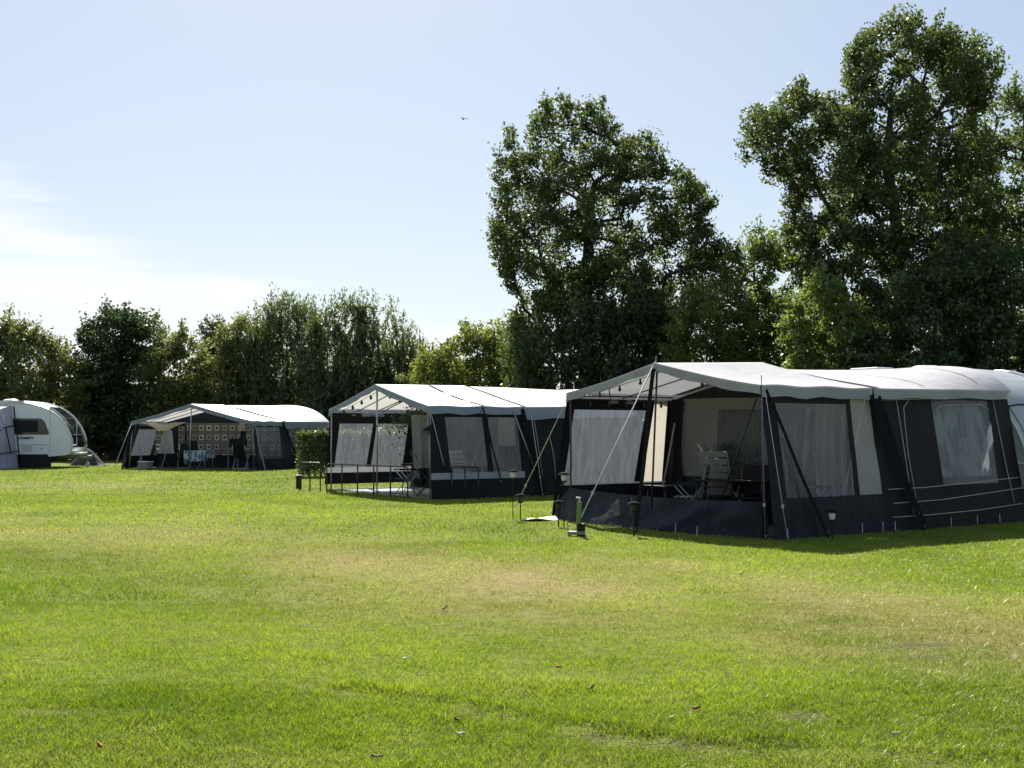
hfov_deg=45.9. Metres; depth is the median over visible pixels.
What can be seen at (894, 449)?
awning tent
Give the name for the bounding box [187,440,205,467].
camp chair
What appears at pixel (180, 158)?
sky
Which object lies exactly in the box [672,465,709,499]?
camp chair
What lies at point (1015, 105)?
oak
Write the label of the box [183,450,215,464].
tablecloth
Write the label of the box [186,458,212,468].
camp table
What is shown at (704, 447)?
camp chair
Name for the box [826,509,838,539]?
garden lantern
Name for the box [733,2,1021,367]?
oak
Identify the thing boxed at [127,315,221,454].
shrub
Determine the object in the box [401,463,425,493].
camp table
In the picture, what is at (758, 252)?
alder
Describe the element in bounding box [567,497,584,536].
rope anchor
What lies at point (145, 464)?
storage box
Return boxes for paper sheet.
[523,516,557,520]
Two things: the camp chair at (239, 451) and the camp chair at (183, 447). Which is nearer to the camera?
the camp chair at (239, 451)
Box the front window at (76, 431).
[49,407,84,446]
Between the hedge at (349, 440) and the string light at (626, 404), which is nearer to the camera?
the string light at (626, 404)
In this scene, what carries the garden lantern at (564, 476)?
on the ground at (580, 639)
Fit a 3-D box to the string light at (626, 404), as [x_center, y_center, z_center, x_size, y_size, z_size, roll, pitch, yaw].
[2.323,0.088,19.975,2.059,0.536,4.964,0,-2,-8]
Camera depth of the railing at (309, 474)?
31.77 m
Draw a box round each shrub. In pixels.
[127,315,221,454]
[195,311,284,411]
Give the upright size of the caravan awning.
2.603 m
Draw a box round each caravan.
[0,399,92,466]
[802,365,1023,493]
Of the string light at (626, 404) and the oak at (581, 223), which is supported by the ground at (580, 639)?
the oak at (581, 223)
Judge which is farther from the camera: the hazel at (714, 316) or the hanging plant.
the hazel at (714, 316)
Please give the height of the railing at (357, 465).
0.737 m
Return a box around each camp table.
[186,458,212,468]
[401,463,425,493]
[643,484,686,498]
[692,478,772,521]
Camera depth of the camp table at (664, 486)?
21.20 m
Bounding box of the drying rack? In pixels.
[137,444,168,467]
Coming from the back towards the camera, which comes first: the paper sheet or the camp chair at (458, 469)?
the camp chair at (458, 469)
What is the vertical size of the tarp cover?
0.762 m
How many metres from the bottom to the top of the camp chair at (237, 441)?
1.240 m
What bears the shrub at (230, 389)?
on the ground at (580, 639)
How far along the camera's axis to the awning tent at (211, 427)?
50.83 m
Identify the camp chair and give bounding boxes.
[177,443,192,468]
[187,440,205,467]
[228,438,247,467]
[232,444,249,468]
[393,468,423,495]
[415,454,429,496]
[449,450,484,472]
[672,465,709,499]
[698,444,743,500]
[699,451,739,499]
[729,464,772,523]
[780,438,830,497]
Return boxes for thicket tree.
[63,293,170,458]
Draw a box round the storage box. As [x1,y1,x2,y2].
[137,461,153,468]
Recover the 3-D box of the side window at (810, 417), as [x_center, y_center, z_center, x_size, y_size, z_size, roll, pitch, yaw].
[6.257,0.811,24.561,0.020,0.600,1.000,2,-3,-35]
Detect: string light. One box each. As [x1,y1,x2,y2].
[337,392,421,413]
[576,372,729,407]
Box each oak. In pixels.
[183,314,243,386]
[480,87,739,389]
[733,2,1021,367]
[940,66,1023,373]
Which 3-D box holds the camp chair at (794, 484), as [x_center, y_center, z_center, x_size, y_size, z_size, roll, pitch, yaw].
[4.604,1.568,18.996,0.694,1.424,0.555,-1,-2,26]
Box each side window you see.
[13,418,48,434]
[804,409,815,438]
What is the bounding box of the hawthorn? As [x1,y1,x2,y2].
[0,302,103,432]
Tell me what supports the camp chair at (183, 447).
on the awning tent at (211, 427)
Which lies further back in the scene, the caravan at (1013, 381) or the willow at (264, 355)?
the willow at (264, 355)
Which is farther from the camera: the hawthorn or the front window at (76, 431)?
the hawthorn
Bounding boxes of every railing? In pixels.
[299,462,320,490]
[326,463,408,497]
[451,466,478,499]
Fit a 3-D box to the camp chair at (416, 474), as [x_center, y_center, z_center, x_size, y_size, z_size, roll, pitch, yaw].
[-2.340,2.127,28.902,0.866,1.075,0.555,1,-2,-20]
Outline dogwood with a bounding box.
[771,258,900,369]
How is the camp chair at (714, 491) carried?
on the awning tent at (894, 449)
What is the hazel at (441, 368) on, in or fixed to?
on the ground at (580, 639)
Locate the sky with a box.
[0,0,1023,419]
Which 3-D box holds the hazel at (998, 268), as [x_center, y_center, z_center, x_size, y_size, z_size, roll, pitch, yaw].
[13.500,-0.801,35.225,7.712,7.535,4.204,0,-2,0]
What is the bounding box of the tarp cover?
[70,448,106,465]
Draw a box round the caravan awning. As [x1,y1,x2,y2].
[0,406,20,468]
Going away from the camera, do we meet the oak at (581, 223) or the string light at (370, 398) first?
the string light at (370, 398)
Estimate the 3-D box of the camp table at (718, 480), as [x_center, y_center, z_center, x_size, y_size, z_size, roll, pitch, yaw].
[3.719,1.966,20.339,1.250,0.721,0.700,-1,-2,20]
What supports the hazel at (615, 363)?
on the ground at (580, 639)
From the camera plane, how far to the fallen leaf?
5.69 m
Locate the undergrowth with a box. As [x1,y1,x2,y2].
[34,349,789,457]
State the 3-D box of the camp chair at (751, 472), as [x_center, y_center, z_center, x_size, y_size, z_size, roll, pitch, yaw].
[3.949,1.824,19.892,0.555,0.981,0.614,-1,-3,32]
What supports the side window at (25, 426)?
in the caravan at (48, 433)
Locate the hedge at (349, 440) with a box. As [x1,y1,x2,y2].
[295,425,406,476]
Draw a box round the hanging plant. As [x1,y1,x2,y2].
[363,407,460,454]
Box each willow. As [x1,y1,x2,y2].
[228,281,333,454]
[289,286,430,459]
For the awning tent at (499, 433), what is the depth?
29.50 m
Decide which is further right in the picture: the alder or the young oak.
the alder
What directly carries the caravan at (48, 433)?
on the ground at (580, 639)
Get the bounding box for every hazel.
[378,317,528,454]
[498,263,699,454]
[648,266,770,430]
[850,227,1023,372]
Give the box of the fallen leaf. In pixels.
[371,753,382,757]
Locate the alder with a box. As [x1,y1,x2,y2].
[693,214,807,366]
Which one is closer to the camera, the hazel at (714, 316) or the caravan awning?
the hazel at (714, 316)
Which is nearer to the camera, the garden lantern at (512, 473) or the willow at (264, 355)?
the garden lantern at (512, 473)
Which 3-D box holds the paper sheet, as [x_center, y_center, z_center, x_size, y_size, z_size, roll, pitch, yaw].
[0.500,2.338,21.021,0.700,0.046,0.500,1,-2,-17]
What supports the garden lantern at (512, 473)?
on the ground at (580, 639)
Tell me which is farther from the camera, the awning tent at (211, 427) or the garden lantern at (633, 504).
the awning tent at (211, 427)
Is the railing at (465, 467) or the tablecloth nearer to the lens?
the railing at (465, 467)
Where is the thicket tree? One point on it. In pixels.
(107, 353)
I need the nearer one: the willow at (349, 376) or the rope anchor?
the rope anchor
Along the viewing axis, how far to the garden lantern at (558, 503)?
19.55 m
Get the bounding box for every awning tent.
[113,404,329,470]
[325,384,638,499]
[514,356,1023,539]
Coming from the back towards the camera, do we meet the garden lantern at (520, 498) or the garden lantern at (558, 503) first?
the garden lantern at (520, 498)
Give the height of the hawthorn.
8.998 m
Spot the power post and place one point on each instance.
(297, 481)
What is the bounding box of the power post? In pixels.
[295,475,301,488]
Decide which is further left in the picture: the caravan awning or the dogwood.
the caravan awning
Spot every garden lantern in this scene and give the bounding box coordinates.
[508,470,517,518]
[515,494,525,518]
[553,500,563,526]
[558,472,569,527]
[628,501,639,535]
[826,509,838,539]
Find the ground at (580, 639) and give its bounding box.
[0,457,1023,767]

